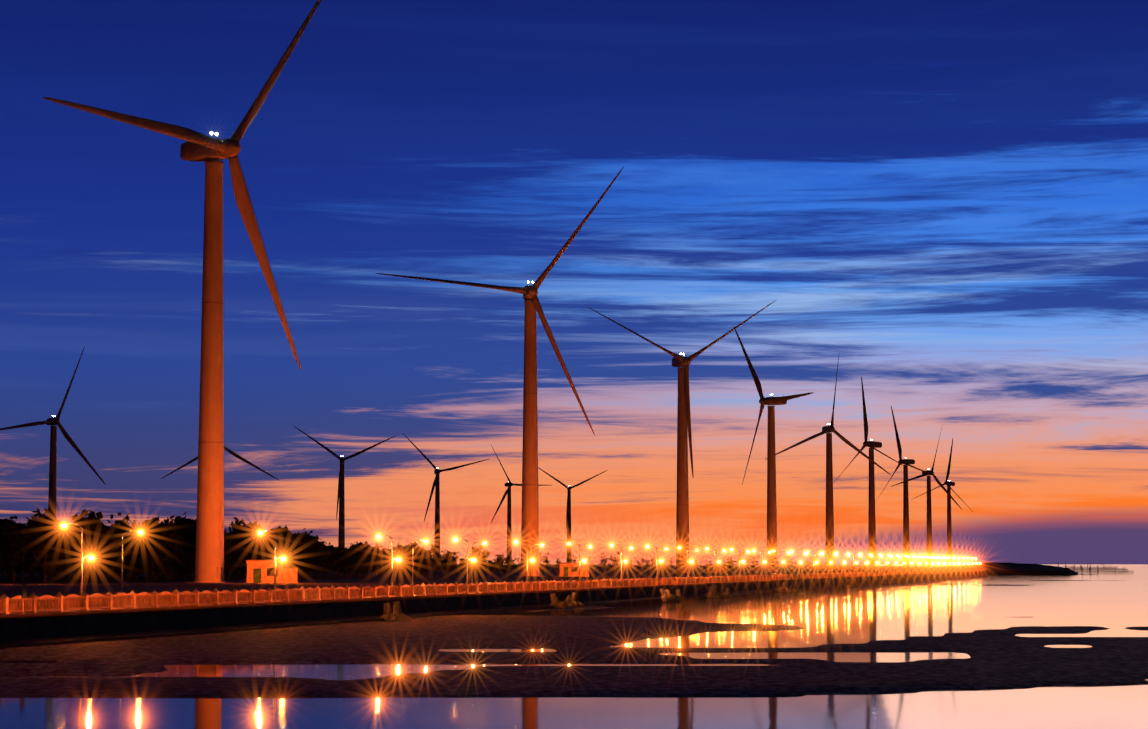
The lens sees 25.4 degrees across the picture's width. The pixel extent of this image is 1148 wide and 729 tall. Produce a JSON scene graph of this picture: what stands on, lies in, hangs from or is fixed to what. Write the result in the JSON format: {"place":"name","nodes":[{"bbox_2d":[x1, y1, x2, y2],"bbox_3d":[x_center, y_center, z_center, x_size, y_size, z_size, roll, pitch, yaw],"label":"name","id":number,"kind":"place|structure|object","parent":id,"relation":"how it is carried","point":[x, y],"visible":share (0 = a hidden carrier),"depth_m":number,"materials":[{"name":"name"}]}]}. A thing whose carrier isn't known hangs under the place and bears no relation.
{"place":"outdoors","nodes":[
{"label":"outdoors","id":0,"kind":"place"},
{"bbox_2d":[10,576,861,613],"bbox_3d":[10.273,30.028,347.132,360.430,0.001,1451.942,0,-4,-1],"label":"promenade paving","id":1,"kind":"structure","parent":0,"point":[282,601],"depth_m":190.02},
{"bbox_2d":[58,522,95,596],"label":"twin street lamp","id":2,"kind":"object","parent":1,"relation":"on","point":[64,524],"visible":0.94,"depth_m":162.14,"materials":[{"name":"metal"}]},
{"bbox_2d":[256,530,286,588],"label":"twin street lamp","id":3,"kind":"object","parent":1,"relation":"on","point":[282,557],"visible":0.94,"depth_m":198.41,"materials":[{"name":"metal"}]},
{"bbox_2d":[375,535,401,584],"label":"twin street lamp","id":4,"kind":"object","parent":1,"relation":"on","point":[392,559],"visible":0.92,"depth_m":229.34,"materials":[{"name":"metal"}]},
{"bbox_2d":[452,538,475,582],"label":"twin street lamp","id":5,"kind":"object","parent":1,"relation":"on","point":[455,539],"visible":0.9,"depth_m":254.97,"materials":[{"name":"metal"}]},
{"bbox_2d":[513,540,534,580],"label":"twin street lamp","id":6,"kind":"object","parent":1,"relation":"on","point":[527,560],"visible":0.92,"depth_m":279.73,"materials":[{"name":"metal"}]},
{"bbox_2d":[566,542,586,579],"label":"twin street lamp","id":7,"kind":"object","parent":1,"relation":"on","point":[579,557],"visible":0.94,"depth_m":305.98,"materials":[{"name":"metal"}]},
{"bbox_2d":[609,544,627,578],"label":"twin street lamp","id":8,"kind":"object","parent":1,"relation":"on","point":[625,560],"visible":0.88,"depth_m":330.45,"materials":[{"name":"metal"}]},
{"bbox_2d":[645,545,662,576],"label":"twin street lamp","id":9,"kind":"object","parent":1,"relation":"on","point":[656,558],"visible":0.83,"depth_m":354.71,"materials":[{"name":"metal"}]},
{"bbox_2d":[677,546,693,576],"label":"twin street lamp","id":10,"kind":"object","parent":1,"relation":"on","point":[687,559],"visible":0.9,"depth_m":379.04,"materials":[{"name":"metal"}]},
{"bbox_2d":[705,547,720,575],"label":"twin street lamp","id":11,"kind":"object","parent":1,"relation":"on","point":[715,560],"visible":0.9,"depth_m":403.35,"materials":[{"name":"metal"}]},
{"bbox_2d":[730,548,743,574],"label":"twin street lamp","id":12,"kind":"object","parent":1,"relation":"on","point":[739,559],"visible":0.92,"depth_m":427.72,"materials":[{"name":"metal"}]},
{"bbox_2d":[772,550,784,573],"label":"twin street lamp","id":13,"kind":"object","parent":1,"relation":"on","point":[780,560],"visible":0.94,"depth_m":476.37,"materials":[{"name":"metal"}]},
{"bbox_2d":[806,551,817,572],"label":"twin street lamp","id":14,"kind":"object","parent":1,"relation":"on","point":[813,560],"visible":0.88,"depth_m":525.07,"materials":[{"name":"metal"}]},
{"bbox_2d":[0,566,1001,612],"bbox_3d":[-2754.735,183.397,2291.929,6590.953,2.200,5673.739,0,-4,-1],"label":"land terrain","id":15,"kind":"structure","parent":0,"point":[38,587],"depth_m":477.55,"materials":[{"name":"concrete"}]},
{"bbox_2d":[0,346,105,519],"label":"wind turbine","id":16,"kind":"object","parent":15,"relation":"on","point":[52,501],"visible":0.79,"depth_m":1148.17,"materials":[{"name":"paint"}]},
{"bbox_2d":[121,530,144,592],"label":"street lamp","id":17,"kind":"object","parent":15,"relation":"on","point":[140,532],"visible":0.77,"depth_m":199.79,"materials":[{"name":"metal"}]},
{"bbox_2d":[43,0,320,582],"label":"wind turbine","id":18,"kind":"object","parent":15,"relation":"on","point":[210,152],"visible":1,"depth_m":392.43,"materials":[{"name":"paint"}]},
{"bbox_2d":[161,446,278,479],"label":"wind turbine","id":19,"kind":"object","parent":15,"relation":"on","point":[231,453],"visible":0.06,"depth_m":1384.01,"materials":[{"name":"paint"}]},
{"bbox_2d":[0,507,520,581],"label":"windbreak tree","id":20,"kind":"object","parent":15,"relation":"on","point":[44,545],"visible":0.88,"depth_m":479.37,"materials":[{"name":"green plant"}]},
{"bbox_2d":[245,560,298,582],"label":"service hut","id":21,"kind":"object","parent":15,"relation":"on","point":[259,571],"visible":0.96,"depth_m":383.54,"materials":[{"name":"paint"}]},
{"bbox_2d":[294,426,394,547],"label":"wind turbine","id":22,"kind":"object","parent":15,"relation":"on","point":[341,502],"visible":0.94,"depth_m":1577.83,"materials":[{"name":"paint"}]},
{"bbox_2d":[412,539,428,583],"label":"street lamp","id":23,"kind":"object","parent":15,"relation":"on","point":[425,540],"visible":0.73,"depth_m":279.56,"materials":[{"name":"metal"}]},
{"bbox_2d":[34,551,817,569],"bbox_3d":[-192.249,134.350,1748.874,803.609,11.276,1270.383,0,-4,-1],"label":"distant tree belt","id":24,"kind":"object","parent":15,"relation":"on","point":[747,561],"visible":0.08,"depth_m":1470.23,"materials":[{"name":"green plant"}]},
{"bbox_2d":[404,435,488,563],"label":"wind turbine","id":25,"kind":"object","parent":15,"relation":"on","point":[436,484],"visible":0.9,"depth_m":1769.49,"materials":[{"name":"paint"}]},
{"bbox_2d":[471,541,486,582],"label":"street lamp","id":26,"kind":"object","parent":15,"relation":"on","point":[484,542],"visible":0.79,"depth_m":304.31,"materials":[{"name":"metal"}]},
{"bbox_2d":[0,571,992,648],"bbox_3d":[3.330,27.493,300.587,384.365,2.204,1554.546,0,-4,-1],"label":"seawall","id":27,"kind":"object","parent":15,"relation":"on","point":[38,629],"visible":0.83,"depth_m":196.72,"materials":[{"name":"concrete"}]},
{"bbox_2d":[21,583,26,613],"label":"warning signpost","id":28,"kind":"object","parent":27,"relation":"on","point":[24,591],"visible":1,"depth_m":147.58,"materials":[{"name":"metal"}]},
{"bbox_2d":[0,568,986,613],"bbox_3d":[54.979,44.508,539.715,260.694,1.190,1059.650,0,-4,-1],"label":"railing","id":29,"kind":"object","parent":27,"relation":"on","point":[60,602],"visible":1,"depth_m":206.63,"materials":[{"name":"brown metal"}]},
{"bbox_2d":[375,167,623,575],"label":"wind turbine","id":30,"kind":"object","parent":15,"relation":"on","point":[530,516],"visible":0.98,"depth_m":600.42,"materials":[{"name":"paint"}]},
{"bbox_2d":[491,445,548,567],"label":"wind turbine","id":31,"kind":"object","parent":15,"relation":"on","point":[508,484],"visible":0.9,"depth_m":2056.02,"materials":[{"name":"paint"}]},
{"bbox_2d":[530,543,543,579],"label":"street lamp","id":32,"kind":"object","parent":15,"relation":"on","point":[541,544],"visible":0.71,"depth_m":333.52,"materials":[{"name":"metal"}]},
{"bbox_2d":[553,563,589,576],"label":"service hut","id":33,"kind":"object","parent":15,"relation":"on","point":[568,569],"visible":0.88,"depth_m":591.91,"materials":[{"name":"paint"}]},
{"bbox_2d":[538,467,606,562],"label":"wind turbine","id":34,"kind":"object","parent":15,"relation":"on","point":[568,526],"visible":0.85,"depth_m":2174.60,"materials":[{"name":"paint"}]},
{"bbox_2d":[657,548,667,577],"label":"street lamp","id":35,"kind":"object","parent":15,"relation":"on","point":[657,560],"visible":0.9,"depth_m":421.12,"materials":[{"name":"metal"}]},
{"bbox_2d":[588,299,776,572],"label":"wind turbine","id":36,"kind":"object","parent":15,"relation":"on","point":[682,363],"visible":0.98,"depth_m":807.18,"materials":[{"name":"paint"}]},
{"bbox_2d":[407,555,966,573],"bbox_3d":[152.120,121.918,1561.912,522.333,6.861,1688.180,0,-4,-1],"label":"scrub tree","id":37,"kind":"object","parent":15,"relation":"on","point":[662,564],"visible":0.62,"depth_m":1038.26,"materials":[{"name":"green plant"}]},
{"bbox_2d":[688,549,698,576],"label":"street lamp","id":38,"kind":"object","parent":15,"relation":"on","point":[688,560],"visible":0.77,"depth_m":450.33,"materials":[{"name":"metal"}]},
{"bbox_2d":[704,564,726,572],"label":"service hut","id":39,"kind":"object","parent":15,"relation":"on","point":[709,568],"visible":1,"depth_m":798.81,"materials":[{"name":"paint"}]},
{"bbox_2d":[716,550,725,575],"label":"street lamp","id":40,"kind":"object","parent":15,"relation":"on","point":[716,561],"visible":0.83,"depth_m":479.53,"materials":[{"name":"metal"}]},
{"bbox_2d":[735,329,813,571],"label":"wind turbine","id":41,"kind":"object","parent":15,"relation":"on","point":[772,561],"visible":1,"depth_m":1003.16,"materials":[{"name":"paint"}]},
{"bbox_2d":[765,356,890,569],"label":"wind turbine","id":42,"kind":"object","parent":15,"relation":"on","point":[827,430],"visible":0.98,"depth_m":1213.39,"materials":[{"name":"paint"}]},
{"bbox_2d":[834,377,906,569],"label":"wind turbine","id":43,"kind":"object","parent":15,"relation":"on","point":[873,445],"visible":0.94,"depth_m":1365.59,"materials":[{"name":"paint"}]},
{"bbox_2d":[878,406,934,568],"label":"wind turbine","id":44,"kind":"object","parent":15,"relation":"on","point":[906,540],"visible":0.96,"depth_m":1599.81,"materials":[{"name":"paint"}]},
{"bbox_2d":[891,424,961,567],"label":"wind turbine","id":45,"kind":"object","parent":15,"relation":"on","point":[929,533],"visible":0.94,"depth_m":1794.11,"materials":[{"name":"paint"}]},
{"bbox_2d":[911,439,973,566],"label":"wind turbine","id":46,"kind":"object","parent":15,"relation":"on","point":[948,483],"visible":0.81,"depth_m":2032.29,"materials":[{"name":"paint"}]},
{"bbox_2d":[0,564,1147,728],"bbox_3d":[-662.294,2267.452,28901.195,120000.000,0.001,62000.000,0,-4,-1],"label":"sea water","id":47,"kind":"structure","parent":0,"point":[867,613],"depth_m":92.59,"materials":[{"name":"liquid"}]},
{"bbox_2d":[925,562,1077,574],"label":"headland rock","id":48,"kind":"object","parent":47,"relation":"in","point":[1008,568],"visible":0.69,"depth_m":1153.97,"materials":[{"name":"black stone"}]},
{"bbox_2d":[0,564,1147,697],"bbox_3d":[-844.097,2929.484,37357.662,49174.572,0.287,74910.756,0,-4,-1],"label":"mudflat","id":49,"kind":"structure","parent":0,"point":[1007,658],"depth_m":122.61,"materials":[{"name":"black soil"}]},
{"bbox_2d":[380,579,859,620],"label":"tetrapod armour","id":50,"kind":"object","parent":49,"relation":"on","point":[572,600],"visible":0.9,"depth_m":279.46,"materials":[{"name":"concrete"}]},
{"bbox_2d":[1035,562,1127,572],"bbox_3d":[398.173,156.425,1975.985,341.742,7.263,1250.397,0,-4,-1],"label":"oyster rack poles","id":51,"kind":"object","parent":49,"relation":"on","point":[1090,569],"visible":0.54,"depth_m":1853.87,"materials":[{"name":"brown wood"}]},
{"bbox_2d":[0,0,1147,563],"label":"sky","id":52,"kind":"structure","parent":0,"point":[946,201],"materials":[{"name":"blue"}]}
]}

